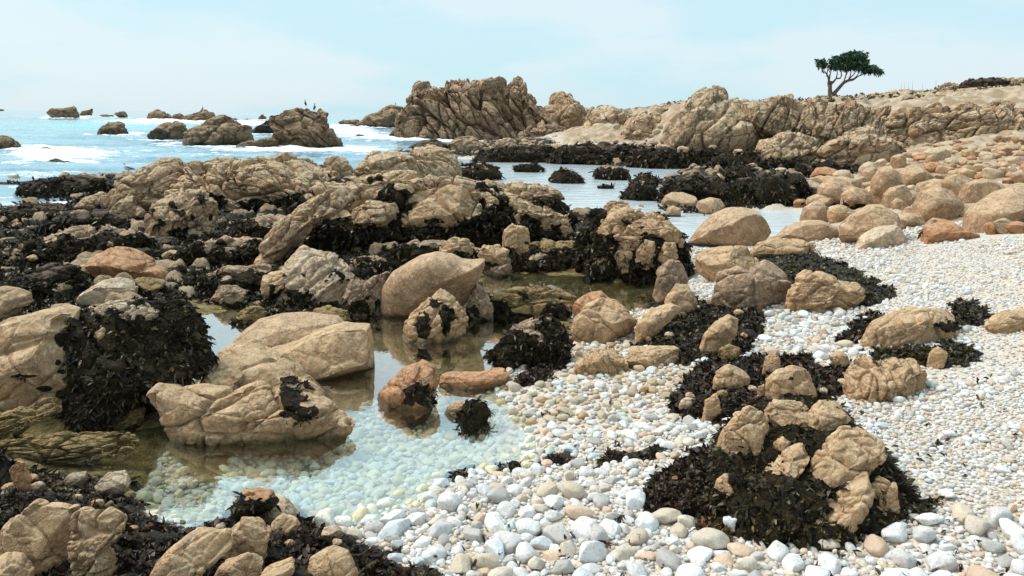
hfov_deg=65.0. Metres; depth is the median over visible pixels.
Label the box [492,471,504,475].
cobble
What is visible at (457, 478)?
cobble
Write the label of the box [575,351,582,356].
cobble
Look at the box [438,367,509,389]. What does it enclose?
rock
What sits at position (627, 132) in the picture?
rock
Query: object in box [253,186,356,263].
rock outcrop
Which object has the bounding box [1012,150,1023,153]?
boulder
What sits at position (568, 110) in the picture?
rock outcrop
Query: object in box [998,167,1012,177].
boulder
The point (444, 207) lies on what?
rock outcrop
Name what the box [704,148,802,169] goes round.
weedy ledge
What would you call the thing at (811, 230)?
boulder
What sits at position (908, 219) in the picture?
boulder
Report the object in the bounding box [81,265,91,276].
rock
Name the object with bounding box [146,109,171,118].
sea rock
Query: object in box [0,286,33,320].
rock
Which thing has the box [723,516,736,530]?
cobble
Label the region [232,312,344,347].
boulder
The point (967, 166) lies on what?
boulder
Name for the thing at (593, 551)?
cobble
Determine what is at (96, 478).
stone
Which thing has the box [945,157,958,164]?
boulder
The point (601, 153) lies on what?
weedy ledge
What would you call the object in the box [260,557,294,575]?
rock
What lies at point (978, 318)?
seaweed
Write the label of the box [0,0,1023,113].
sky
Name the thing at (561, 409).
cobble
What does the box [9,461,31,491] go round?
rock
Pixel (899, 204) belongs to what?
boulder
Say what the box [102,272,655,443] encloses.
tide pool
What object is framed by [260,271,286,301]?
rock
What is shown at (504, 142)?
rock
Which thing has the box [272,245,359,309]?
rock
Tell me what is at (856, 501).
rock
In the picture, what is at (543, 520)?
cobble
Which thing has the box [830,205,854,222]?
boulder
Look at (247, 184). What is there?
rock outcrop
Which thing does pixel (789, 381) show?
rock
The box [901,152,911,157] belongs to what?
boulder
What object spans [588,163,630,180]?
weedy rock
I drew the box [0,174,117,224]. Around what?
seaweed
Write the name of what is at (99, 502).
stone
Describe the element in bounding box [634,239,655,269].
rock
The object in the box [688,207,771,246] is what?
boulder
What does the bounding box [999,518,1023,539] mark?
cobble
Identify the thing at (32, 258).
rock
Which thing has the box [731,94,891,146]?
rock outcrop
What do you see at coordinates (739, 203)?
seaweed
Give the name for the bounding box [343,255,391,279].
rock
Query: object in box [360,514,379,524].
cobble
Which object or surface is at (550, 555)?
cobble
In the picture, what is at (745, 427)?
rock
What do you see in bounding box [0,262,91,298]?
weedy ledge
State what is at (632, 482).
cobble
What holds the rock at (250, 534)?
on the ground
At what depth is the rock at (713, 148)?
21.87 m
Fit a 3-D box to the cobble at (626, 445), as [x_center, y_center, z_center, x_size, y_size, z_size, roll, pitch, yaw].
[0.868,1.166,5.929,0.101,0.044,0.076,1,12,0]
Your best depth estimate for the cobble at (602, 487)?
5.24 m
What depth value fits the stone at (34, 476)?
5.43 m
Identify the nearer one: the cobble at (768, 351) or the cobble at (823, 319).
the cobble at (768, 351)
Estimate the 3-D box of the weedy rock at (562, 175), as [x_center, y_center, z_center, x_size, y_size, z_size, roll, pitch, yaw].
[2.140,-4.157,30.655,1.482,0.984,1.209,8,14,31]
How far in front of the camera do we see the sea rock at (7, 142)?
51.46 m
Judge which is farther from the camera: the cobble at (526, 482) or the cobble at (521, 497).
the cobble at (526, 482)
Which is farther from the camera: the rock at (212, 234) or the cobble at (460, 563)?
the rock at (212, 234)
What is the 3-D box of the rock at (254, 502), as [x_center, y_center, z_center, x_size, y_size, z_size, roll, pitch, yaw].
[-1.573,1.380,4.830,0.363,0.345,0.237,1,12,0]
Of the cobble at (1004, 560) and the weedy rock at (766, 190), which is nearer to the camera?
the cobble at (1004, 560)
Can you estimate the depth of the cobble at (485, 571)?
4.26 m
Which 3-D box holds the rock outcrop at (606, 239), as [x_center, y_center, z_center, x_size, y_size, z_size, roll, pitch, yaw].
[1.995,-0.630,12.850,1.888,1.495,1.368,1,12,0]
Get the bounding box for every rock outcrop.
[72,192,106,210]
[106,157,185,209]
[110,194,136,217]
[144,187,218,238]
[164,152,335,212]
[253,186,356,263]
[280,170,582,252]
[287,170,316,183]
[323,155,353,178]
[351,199,398,236]
[352,150,418,177]
[397,184,472,227]
[406,186,434,204]
[408,144,461,177]
[500,181,564,201]
[544,91,589,128]
[579,200,695,281]
[583,105,632,127]
[604,206,638,225]
[620,110,661,139]
[650,104,672,113]
[659,89,756,154]
[692,87,708,94]
[709,85,728,98]
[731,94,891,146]
[755,130,819,161]
[813,124,906,164]
[884,99,1023,147]
[885,89,916,93]
[901,93,966,100]
[936,77,1023,90]
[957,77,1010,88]
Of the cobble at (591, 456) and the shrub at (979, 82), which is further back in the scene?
the shrub at (979, 82)
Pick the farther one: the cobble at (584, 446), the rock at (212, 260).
the rock at (212, 260)
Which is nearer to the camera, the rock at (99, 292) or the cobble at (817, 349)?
the cobble at (817, 349)
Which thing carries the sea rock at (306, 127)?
in the sea
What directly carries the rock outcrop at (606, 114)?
on the ground
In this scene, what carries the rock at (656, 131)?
on the ground
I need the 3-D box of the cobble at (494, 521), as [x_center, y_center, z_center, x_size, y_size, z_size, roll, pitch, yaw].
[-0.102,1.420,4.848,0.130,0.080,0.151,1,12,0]
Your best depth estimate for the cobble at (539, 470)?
5.67 m
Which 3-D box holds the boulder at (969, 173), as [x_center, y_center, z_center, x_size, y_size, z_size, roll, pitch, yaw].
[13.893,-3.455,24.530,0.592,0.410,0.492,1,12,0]
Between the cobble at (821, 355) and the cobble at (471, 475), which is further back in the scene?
the cobble at (821, 355)
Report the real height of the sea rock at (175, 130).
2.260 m
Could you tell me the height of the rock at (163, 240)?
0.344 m
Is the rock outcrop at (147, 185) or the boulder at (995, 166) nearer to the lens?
the rock outcrop at (147, 185)
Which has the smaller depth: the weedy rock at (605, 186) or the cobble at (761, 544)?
the cobble at (761, 544)
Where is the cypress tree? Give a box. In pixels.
[814,49,884,95]
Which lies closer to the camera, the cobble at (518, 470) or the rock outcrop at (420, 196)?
the cobble at (518, 470)
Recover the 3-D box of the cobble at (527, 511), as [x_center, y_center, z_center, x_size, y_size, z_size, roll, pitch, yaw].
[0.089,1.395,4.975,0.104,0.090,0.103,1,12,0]
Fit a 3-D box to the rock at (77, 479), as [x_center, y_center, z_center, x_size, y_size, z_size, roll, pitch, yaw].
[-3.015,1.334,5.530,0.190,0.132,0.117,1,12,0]
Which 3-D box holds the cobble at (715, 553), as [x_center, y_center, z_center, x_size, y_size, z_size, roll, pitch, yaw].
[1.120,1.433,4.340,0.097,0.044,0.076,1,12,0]
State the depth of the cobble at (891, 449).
5.29 m
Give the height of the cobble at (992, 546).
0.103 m
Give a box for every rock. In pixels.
[0,135,20,148]
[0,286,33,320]
[0,397,62,441]
[0,431,140,466]
[0,498,80,575]
[0,552,34,575]
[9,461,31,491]
[18,254,37,265]
[46,106,79,117]
[46,158,69,162]
[54,295,219,432]
[62,471,87,487]
[67,506,127,575]
[76,277,134,305]
[79,109,92,115]
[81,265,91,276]
[84,246,168,279]
[91,298,159,320]
[93,327,105,340]
[94,470,130,495]
[97,121,128,134]
[98,406,145,431]
[114,111,127,116]
[133,208,145,219]
[135,277,167,294]
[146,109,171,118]
[147,121,187,139]
[150,527,233,575]
[156,236,179,245]
[161,250,176,259]
[172,113,183,119]
[182,115,253,145]
[184,109,214,120]
[187,232,197,240]
[200,368,243,389]
[204,257,216,264]
[208,230,220,237]
[211,285,247,308]
[214,552,262,575]
[215,522,225,528]
[221,516,271,560]
[223,487,281,527]
[229,305,266,324]
[236,137,278,147]
[239,256,257,264]
[252,119,273,133]
[259,495,297,524]
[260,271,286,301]
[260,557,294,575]
[269,108,342,147]
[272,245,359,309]
[307,545,358,575]
[313,305,350,321]
[321,525,345,538]
[338,119,358,124]
[341,277,369,316]
[349,104,403,127]
[349,247,359,253]
[364,271,390,316]
[377,359,439,426]
[402,288,468,344]
[411,139,447,149]
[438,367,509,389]
[439,237,472,258]
[443,400,464,423]
[447,136,481,152]
[451,394,495,437]
[461,158,505,180]
[465,283,493,320]
[477,244,509,271]
[481,314,574,369]
[483,257,511,277]
[489,286,576,320]
[494,138,517,148]
[502,223,530,257]
[512,162,545,172]
[513,214,520,223]
[521,252,564,272]
[537,217,550,229]
[548,166,586,183]
[559,215,576,240]
[569,297,635,343]
[573,291,610,317]
[574,344,627,375]
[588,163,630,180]
[591,257,606,265]
[597,182,614,188]
[613,124,619,129]
[614,243,634,280]
[617,176,658,200]
[624,130,630,135]
[627,171,663,186]
[627,345,679,368]
[632,131,640,137]
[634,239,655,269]
[634,303,681,343]
[652,129,660,134]
[652,259,687,303]
[657,242,678,268]
[658,224,679,243]
[664,284,697,316]
[673,180,745,202]
[677,146,688,156]
[695,245,758,281]
[699,314,737,352]
[701,392,944,551]
[702,393,720,422]
[709,145,717,154]
[710,260,791,309]
[712,364,749,389]
[712,473,733,502]
[714,161,759,180]
[715,405,768,456]
[718,343,740,360]
[733,149,741,160]
[744,172,799,206]
[750,238,815,257]
[757,384,765,396]
[762,351,780,374]
[764,399,808,428]
[765,365,816,399]
[765,442,809,478]
[773,436,790,450]
[775,167,787,171]
[784,269,865,313]
[807,400,850,430]
[807,425,886,501]
[812,470,874,533]
[842,353,926,403]
[860,306,962,347]
[871,475,900,516]
[926,346,947,368]
[984,308,1023,333]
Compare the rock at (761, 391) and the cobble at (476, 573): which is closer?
the cobble at (476, 573)
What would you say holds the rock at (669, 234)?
on the rock outcrop at (606, 239)
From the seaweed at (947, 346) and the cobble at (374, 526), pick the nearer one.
the cobble at (374, 526)
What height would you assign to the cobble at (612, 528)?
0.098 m
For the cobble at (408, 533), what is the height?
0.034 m
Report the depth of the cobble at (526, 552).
4.39 m
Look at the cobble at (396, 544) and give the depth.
4.60 m
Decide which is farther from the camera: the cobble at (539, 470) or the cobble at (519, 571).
the cobble at (539, 470)
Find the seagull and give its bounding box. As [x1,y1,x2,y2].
[123,162,135,170]
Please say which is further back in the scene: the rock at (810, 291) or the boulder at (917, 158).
the boulder at (917, 158)
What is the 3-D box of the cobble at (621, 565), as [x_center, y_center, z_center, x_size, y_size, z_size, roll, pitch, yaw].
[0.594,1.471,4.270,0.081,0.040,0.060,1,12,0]
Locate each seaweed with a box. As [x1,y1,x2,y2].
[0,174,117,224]
[0,204,483,321]
[0,447,446,575]
[444,443,667,478]
[456,139,857,214]
[514,326,575,385]
[629,303,768,366]
[641,443,722,527]
[645,294,709,308]
[665,350,849,421]
[689,516,735,542]
[756,248,896,306]
[834,309,884,342]
[868,337,983,368]
[946,295,993,326]
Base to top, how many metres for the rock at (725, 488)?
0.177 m
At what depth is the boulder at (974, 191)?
15.30 m
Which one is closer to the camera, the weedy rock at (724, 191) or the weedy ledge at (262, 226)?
the weedy ledge at (262, 226)
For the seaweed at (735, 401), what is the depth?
6.74 m
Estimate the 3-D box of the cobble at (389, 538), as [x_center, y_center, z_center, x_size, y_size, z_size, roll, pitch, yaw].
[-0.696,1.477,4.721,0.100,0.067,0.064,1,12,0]
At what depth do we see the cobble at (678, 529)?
4.57 m
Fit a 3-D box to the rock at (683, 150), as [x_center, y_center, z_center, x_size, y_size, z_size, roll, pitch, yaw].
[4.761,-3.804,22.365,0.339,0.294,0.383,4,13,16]
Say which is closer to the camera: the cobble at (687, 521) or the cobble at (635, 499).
the cobble at (687, 521)
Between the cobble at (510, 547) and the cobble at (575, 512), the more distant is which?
the cobble at (575, 512)
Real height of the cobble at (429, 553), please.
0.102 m
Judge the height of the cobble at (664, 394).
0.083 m
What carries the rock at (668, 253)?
on the rock outcrop at (606, 239)
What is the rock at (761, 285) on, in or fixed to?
on the ground
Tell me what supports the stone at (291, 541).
on the ground
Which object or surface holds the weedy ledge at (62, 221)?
on the ground
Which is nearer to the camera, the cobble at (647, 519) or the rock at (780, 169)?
the cobble at (647, 519)
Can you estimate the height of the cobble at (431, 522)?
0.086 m
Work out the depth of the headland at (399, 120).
77.44 m
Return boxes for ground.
[0,83,1023,575]
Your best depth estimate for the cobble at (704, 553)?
4.31 m
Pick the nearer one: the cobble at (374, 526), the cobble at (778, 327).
the cobble at (374, 526)
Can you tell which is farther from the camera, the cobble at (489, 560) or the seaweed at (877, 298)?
the seaweed at (877, 298)
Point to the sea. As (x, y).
(80, 145)
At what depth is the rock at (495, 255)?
11.21 m
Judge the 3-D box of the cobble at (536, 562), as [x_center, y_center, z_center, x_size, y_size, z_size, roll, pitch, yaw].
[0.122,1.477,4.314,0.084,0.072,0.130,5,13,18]
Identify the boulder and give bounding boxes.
[0,305,94,410]
[146,380,354,457]
[199,341,329,397]
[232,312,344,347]
[272,321,374,380]
[380,251,484,317]
[662,192,697,208]
[665,206,680,216]
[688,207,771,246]
[694,197,724,214]
[776,220,838,241]
[793,199,805,207]
[799,201,828,221]
[800,194,835,206]
[806,180,819,193]
[810,177,820,183]
[811,167,837,176]
[817,177,854,204]
[820,175,834,182]
[827,205,848,223]
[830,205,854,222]
[832,170,851,177]
[836,176,860,187]
[839,204,904,242]
[840,186,872,209]
[852,176,867,183]
[853,225,906,249]
[858,161,876,173]
[861,167,877,181]
[861,181,869,188]
[865,186,881,203]
[870,167,903,203]
[874,159,886,167]
[882,185,912,207]
[890,154,906,168]
[891,198,906,210]
[898,212,924,227]
[899,165,935,185]
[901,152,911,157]
[906,158,914,161]
[907,185,914,189]
[910,190,918,203]
[911,152,922,157]
[911,186,964,221]
[913,155,925,161]
[914,179,942,192]
[916,218,936,239]
[920,218,979,243]
[923,162,940,172]
[924,147,950,159]
[925,155,938,163]
[933,143,943,147]
[933,174,944,178]
[935,165,954,173]
[941,174,973,196]
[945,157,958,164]
[947,163,956,167]
[948,170,957,174]
[952,144,963,151]
[957,168,976,178]
[958,158,969,165]
[958,178,1004,203]
[959,203,974,216]
[960,165,971,169]
[961,139,974,143]
[961,149,975,156]
[962,184,1023,232]
[966,155,976,159]
[967,161,974,165]
[972,163,989,171]
[974,174,982,178]
[975,150,981,156]
[977,146,990,151]
[979,151,995,159]
[982,167,1003,179]
[983,222,998,234]
[986,141,996,145]
[989,165,1000,168]
[993,218,1013,233]
[994,153,1001,158]
[995,145,1016,155]
[996,151,1006,156]
[997,161,1011,167]
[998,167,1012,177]
[1001,136,1010,141]
[1002,178,1013,183]
[1005,172,1013,177]
[1006,221,1023,233]
[1007,159,1014,163]
[1007,166,1017,171]
[1010,172,1023,183]
[1011,135,1020,142]
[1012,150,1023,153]
[1015,157,1023,165]
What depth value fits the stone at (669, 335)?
8.38 m
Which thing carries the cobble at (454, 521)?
on the ground
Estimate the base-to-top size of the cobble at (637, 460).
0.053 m
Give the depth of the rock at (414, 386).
6.97 m
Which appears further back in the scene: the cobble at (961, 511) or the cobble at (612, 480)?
the cobble at (612, 480)
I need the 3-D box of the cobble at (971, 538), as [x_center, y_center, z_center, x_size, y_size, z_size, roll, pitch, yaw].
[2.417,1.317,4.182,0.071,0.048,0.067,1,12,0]
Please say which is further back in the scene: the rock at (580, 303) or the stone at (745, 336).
the rock at (580, 303)
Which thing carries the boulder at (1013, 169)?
on the ground
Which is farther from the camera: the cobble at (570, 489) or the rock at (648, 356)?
the rock at (648, 356)
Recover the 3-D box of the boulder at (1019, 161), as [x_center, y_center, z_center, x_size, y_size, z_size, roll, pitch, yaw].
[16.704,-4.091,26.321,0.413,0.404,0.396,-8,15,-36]
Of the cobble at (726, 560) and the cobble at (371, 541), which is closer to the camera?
the cobble at (726, 560)
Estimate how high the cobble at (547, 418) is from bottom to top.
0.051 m
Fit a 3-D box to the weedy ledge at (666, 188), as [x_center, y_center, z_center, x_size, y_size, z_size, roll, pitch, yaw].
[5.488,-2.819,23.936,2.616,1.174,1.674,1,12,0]
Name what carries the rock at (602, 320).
on the ground
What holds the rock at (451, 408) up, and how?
on the ground
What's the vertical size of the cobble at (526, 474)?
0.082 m
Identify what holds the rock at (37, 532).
on the ground
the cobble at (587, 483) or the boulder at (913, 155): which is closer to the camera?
the cobble at (587, 483)
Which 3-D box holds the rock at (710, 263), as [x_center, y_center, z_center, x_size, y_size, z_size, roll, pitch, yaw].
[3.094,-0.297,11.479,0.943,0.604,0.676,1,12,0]
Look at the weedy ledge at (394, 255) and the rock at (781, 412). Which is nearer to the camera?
the rock at (781, 412)
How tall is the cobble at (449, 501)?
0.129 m
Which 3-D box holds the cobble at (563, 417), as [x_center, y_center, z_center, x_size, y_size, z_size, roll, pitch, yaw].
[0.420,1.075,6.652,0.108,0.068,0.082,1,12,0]
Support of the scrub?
on the ground
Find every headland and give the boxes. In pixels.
[393,90,419,135]
[395,76,558,139]
[517,119,566,137]
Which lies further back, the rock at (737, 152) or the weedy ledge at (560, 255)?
the rock at (737, 152)
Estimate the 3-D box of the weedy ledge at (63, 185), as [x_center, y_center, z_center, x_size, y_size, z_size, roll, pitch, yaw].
[-13.040,-2.847,23.453,2.968,0.956,1.295,1,12,0]
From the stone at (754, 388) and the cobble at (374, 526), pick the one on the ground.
the cobble at (374, 526)
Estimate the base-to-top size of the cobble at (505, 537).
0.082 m
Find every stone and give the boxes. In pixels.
[1,482,17,491]
[30,474,38,480]
[30,481,45,492]
[75,494,82,501]
[88,476,98,481]
[91,499,104,505]
[104,501,114,506]
[124,490,135,497]
[271,513,299,534]
[284,539,294,545]
[332,539,341,546]
[664,332,673,338]
[679,397,692,410]
[685,392,694,397]
[716,389,728,397]
[733,309,743,315]
[740,332,747,338]
[748,385,757,390]
[819,387,827,393]
[829,350,848,366]
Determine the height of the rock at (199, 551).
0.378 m
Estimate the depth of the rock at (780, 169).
34.50 m
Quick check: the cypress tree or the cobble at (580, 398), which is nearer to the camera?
the cobble at (580, 398)
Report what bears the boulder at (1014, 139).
on the ground
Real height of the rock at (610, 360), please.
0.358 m
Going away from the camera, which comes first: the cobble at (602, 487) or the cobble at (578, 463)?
the cobble at (602, 487)
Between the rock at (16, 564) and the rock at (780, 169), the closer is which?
the rock at (16, 564)
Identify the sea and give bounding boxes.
[0,110,800,247]
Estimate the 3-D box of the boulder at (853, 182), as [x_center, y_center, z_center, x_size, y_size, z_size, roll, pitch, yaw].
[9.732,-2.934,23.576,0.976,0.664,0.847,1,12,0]
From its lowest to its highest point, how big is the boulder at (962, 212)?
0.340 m
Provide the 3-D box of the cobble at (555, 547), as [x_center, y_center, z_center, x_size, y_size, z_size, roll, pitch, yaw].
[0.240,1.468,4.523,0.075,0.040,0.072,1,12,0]
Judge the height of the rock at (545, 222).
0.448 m
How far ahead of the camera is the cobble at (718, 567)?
4.17 m
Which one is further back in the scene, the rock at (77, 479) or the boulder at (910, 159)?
the boulder at (910, 159)
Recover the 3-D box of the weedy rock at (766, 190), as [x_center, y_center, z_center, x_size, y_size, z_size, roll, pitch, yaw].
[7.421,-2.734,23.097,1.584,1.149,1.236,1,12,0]
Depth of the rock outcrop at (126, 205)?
17.21 m
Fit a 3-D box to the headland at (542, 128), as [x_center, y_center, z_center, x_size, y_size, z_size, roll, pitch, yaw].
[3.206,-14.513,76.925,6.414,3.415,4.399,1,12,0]
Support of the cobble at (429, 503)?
on the ground
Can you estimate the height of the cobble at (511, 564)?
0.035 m
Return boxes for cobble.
[149,509,160,515]
[313,510,332,526]
[334,516,351,526]
[346,528,361,539]
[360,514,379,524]
[364,520,383,532]
[364,531,376,538]
[366,537,382,545]
[377,518,410,540]
[379,509,407,525]
[381,541,390,548]
[385,534,401,543]
[387,553,406,562]
[391,540,402,549]
[405,530,413,539]
[406,504,413,510]
[406,512,428,525]
[407,507,424,514]
[413,556,426,565]
[414,537,429,547]
[417,490,437,501]
[421,544,446,564]
[424,499,436,508]
[427,514,448,525]
[427,518,452,537]
[429,486,441,492]
[431,478,448,487]
[437,491,461,512]
[438,533,449,545]
[444,543,450,551]
[447,516,461,526]
[449,553,470,573]
[450,544,465,555]
[455,476,464,482]
[457,485,467,494]
[457,504,468,513]
[458,482,473,489]
[463,527,484,542]
[467,478,477,486]
[467,491,477,498]
[468,473,477,478]
[471,501,482,512]
[471,521,481,528]
[471,553,499,568]
[471,571,482,575]
[472,512,485,523]
[477,483,491,495]
[478,567,489,575]
[483,528,493,536]
[483,537,503,561]
[484,513,504,530]
[485,465,498,472]
[486,486,511,503]
[489,482,502,488]
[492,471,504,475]
[493,530,523,545]
[496,501,515,517]
[498,392,510,398]
[501,476,512,484]
[502,554,515,565]
[504,518,517,530]
[504,541,517,553]
[507,381,521,391]
[507,484,523,495]
[507,561,517,569]
[508,408,518,413]
[512,467,526,476]
[513,567,528,575]
[514,494,526,501]
[515,518,540,535]
[516,541,536,563]
[517,364,526,369]
[518,505,534,517]
[519,443,527,449]
[519,477,531,487]
[520,471,533,479]
[521,460,530,467]
[521,533,533,541]
[522,410,536,416]
[523,394,531,402]
[524,434,534,442]
[525,417,537,424]
[528,556,544,569]
[530,536,552,549]
[531,496,543,504]
[532,466,545,474]
[532,504,548,513]
[535,396,548,402]
[536,481,557,497]
[540,518,549,523]
[541,459,552,466]
[542,475,555,481]
[543,415,554,421]
[543,524,571,545]
[543,550,559,561]
[544,495,564,509]
[545,510,562,521]
[547,421,557,428]
[549,544,559,551]
[551,559,573,574]
[552,429,565,437]
[556,413,568,420]
[557,406,574,415]
[559,432,572,439]
[560,540,575,558]
[562,444,577,451]
[562,481,584,499]
[564,470,573,480]
[564,505,594,519]
[566,374,578,380]
[570,458,584,468]
[570,516,595,539]
[571,501,584,506]
[571,561,582,568]
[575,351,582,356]
[575,394,587,402]
[579,466,594,476]
[579,541,608,563]
[580,443,589,450]
[582,480,595,487]
[582,563,600,575]
[584,382,593,389]
[587,492,596,501]
[588,437,602,445]
[588,453,599,459]
[590,524,608,542]
[593,493,608,508]
[594,380,606,388]
[594,468,606,475]
[597,410,607,419]
[598,483,610,491]
[600,465,611,471]
[600,518,621,538]
[602,506,611,513]
[603,512,622,522]
[605,427,616,433]
[605,476,619,484]
[606,554,615,564]
[607,430,616,438]
[608,414,619,421]
[609,469,620,475]
[609,543,635,560]
[612,383,621,389]
[613,401,621,409]
[615,499,625,505]
[617,412,626,417]
[617,560,627,569]
[618,486,635,497]
[621,429,637,440]
[623,443,634,447]
[623,510,633,517]
[623,515,634,526]
[624,460,637,469]
[626,489,645,510]
[626,561,646,575]
[627,528,647,545]
[628,479,638,485]
[630,458,642,464]
[632,427,640,434]
[635,422,647,429]
[635,511,658,531]
[638,551,655,560]
[639,385,648,392]
[641,472,653,478]
[643,425,654,431]
[643,435,655,441]
[644,413,659,420]
[646,466,657,472]
[651,429,662,435]
[652,508,681,523]
[655,438,664,444]
[656,548,681,571]
[659,392,672,399]
[659,440,675,449]
[661,567,672,575]
[665,536,681,545]
[666,413,678,420]
[666,459,673,465]
[669,544,680,553]
[670,522,687,537]
[674,435,687,445]
[675,563,704,575]
[676,425,686,431]
[677,515,694,528]
[683,415,694,423]
[683,437,694,445]
[687,423,697,430]
[687,530,697,537]
[687,546,712,562]
[690,556,705,567]
[692,419,702,424]
[692,527,729,549]
[694,430,707,438]
[711,562,726,571]
[712,550,728,556]
[713,553,733,566]
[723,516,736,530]
[727,543,754,556]
[728,570,748,575]
[736,556,757,572]
[750,551,764,559]
[752,538,765,548]
[757,334,771,341]
[765,348,778,354]
[767,540,788,561]
[774,323,782,331]
[774,331,788,336]
[781,334,789,339]
[782,553,804,572]
[784,315,796,321]
[789,329,799,335]
[796,332,808,338]
[805,565,830,575]
[812,347,825,353]
[813,350,828,359]
[817,344,831,351]
[817,552,840,575]
[818,316,829,322]
[818,539,839,548]
[819,329,827,334]
[833,307,845,313]
[835,327,850,333]
[840,567,858,575]
[856,549,867,556]
[864,534,888,556]
[865,422,874,428]
[874,422,889,428]
[880,568,910,575]
[881,522,907,542]
[885,446,895,451]
[891,548,916,568]
[908,514,918,519]
[909,567,928,575]
[912,525,935,543]
[914,513,944,525]
[919,544,933,554]
[925,551,957,570]
[926,471,940,479]
[938,488,955,498]
[938,543,955,550]
[942,430,957,436]
[952,502,974,524]
[962,435,973,443]
[964,515,989,536]
[967,535,981,546]
[978,437,989,442]
[981,539,1005,553]
[987,506,1012,528]
[995,465,1011,473]
[995,554,1012,567]
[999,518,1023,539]
[1001,438,1011,447]
[1007,504,1016,512]
[1008,423,1022,429]
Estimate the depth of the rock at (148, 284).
10.84 m
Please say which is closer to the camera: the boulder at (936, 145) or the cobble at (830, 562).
the cobble at (830, 562)
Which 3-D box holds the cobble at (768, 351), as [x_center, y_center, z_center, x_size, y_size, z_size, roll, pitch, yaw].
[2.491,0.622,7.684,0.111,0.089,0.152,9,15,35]
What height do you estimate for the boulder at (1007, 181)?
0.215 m
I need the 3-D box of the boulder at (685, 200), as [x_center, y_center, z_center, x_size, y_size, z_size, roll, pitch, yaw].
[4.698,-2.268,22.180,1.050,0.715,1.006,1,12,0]
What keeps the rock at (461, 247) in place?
on the ground
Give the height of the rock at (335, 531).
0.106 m
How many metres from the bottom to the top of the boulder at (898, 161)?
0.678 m
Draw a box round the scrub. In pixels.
[661,79,1023,111]
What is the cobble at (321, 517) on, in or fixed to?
in the tide pool
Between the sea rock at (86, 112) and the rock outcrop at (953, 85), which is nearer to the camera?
the rock outcrop at (953, 85)
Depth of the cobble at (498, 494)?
5.17 m
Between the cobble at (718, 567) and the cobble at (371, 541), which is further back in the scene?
the cobble at (371, 541)
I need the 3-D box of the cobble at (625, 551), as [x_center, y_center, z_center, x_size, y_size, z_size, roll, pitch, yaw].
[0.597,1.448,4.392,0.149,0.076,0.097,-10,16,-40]
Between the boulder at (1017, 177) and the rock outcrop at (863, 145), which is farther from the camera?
the rock outcrop at (863, 145)
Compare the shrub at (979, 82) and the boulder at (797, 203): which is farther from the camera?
the shrub at (979, 82)
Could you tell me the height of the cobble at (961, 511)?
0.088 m
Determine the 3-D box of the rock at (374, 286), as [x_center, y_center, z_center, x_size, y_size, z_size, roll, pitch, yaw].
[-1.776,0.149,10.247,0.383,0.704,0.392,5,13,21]
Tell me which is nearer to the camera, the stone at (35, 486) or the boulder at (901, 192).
the stone at (35, 486)
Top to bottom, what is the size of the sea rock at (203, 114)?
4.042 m
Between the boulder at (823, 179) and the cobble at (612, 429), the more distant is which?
the boulder at (823, 179)
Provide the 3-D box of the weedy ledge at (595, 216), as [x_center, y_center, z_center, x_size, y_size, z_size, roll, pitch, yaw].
[1.312,-0.703,12.954,0.720,1.217,0.543,1,12,0]
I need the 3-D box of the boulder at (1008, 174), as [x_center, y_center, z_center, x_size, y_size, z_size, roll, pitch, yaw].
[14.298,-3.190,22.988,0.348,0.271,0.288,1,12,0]
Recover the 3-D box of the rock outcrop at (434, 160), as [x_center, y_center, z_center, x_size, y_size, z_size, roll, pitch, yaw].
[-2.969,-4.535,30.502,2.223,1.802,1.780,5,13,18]
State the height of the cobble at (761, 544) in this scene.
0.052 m
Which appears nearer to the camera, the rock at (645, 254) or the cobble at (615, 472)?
the cobble at (615, 472)
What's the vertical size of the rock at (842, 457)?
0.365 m
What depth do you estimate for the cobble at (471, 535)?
4.65 m
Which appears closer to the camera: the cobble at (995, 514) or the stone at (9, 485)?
the cobble at (995, 514)
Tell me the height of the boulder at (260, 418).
0.620 m
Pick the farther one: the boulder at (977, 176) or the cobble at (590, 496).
the boulder at (977, 176)
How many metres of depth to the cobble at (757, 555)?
4.26 m
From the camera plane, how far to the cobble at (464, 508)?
5.03 m
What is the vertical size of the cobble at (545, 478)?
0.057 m
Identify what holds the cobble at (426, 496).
on the ground
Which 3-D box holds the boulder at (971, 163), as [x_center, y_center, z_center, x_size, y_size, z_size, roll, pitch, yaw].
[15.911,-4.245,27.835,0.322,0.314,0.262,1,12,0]
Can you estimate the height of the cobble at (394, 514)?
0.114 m
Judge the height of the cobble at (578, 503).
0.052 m
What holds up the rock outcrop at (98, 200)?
on the ground
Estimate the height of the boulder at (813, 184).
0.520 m
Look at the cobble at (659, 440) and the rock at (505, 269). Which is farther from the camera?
the rock at (505, 269)
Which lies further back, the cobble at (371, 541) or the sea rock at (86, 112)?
the sea rock at (86, 112)
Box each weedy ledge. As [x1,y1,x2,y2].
[0,200,76,221]
[0,223,162,263]
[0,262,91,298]
[13,174,113,198]
[31,209,131,235]
[162,235,263,266]
[174,263,279,294]
[216,214,286,238]
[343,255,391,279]
[374,235,480,268]
[470,144,556,162]
[509,238,576,271]
[544,141,644,164]
[571,206,606,272]
[624,143,720,168]
[655,174,733,201]
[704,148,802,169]
[734,170,813,196]
[791,158,860,177]
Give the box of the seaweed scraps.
[370,348,1019,575]
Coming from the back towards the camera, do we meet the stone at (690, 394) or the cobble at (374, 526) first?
the stone at (690, 394)
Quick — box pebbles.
[135,221,1023,575]
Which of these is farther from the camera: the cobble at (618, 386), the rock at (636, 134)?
the rock at (636, 134)
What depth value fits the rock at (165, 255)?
13.08 m
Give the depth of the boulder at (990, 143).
34.29 m
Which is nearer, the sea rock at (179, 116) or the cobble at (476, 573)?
the cobble at (476, 573)
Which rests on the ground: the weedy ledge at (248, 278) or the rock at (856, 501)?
the weedy ledge at (248, 278)

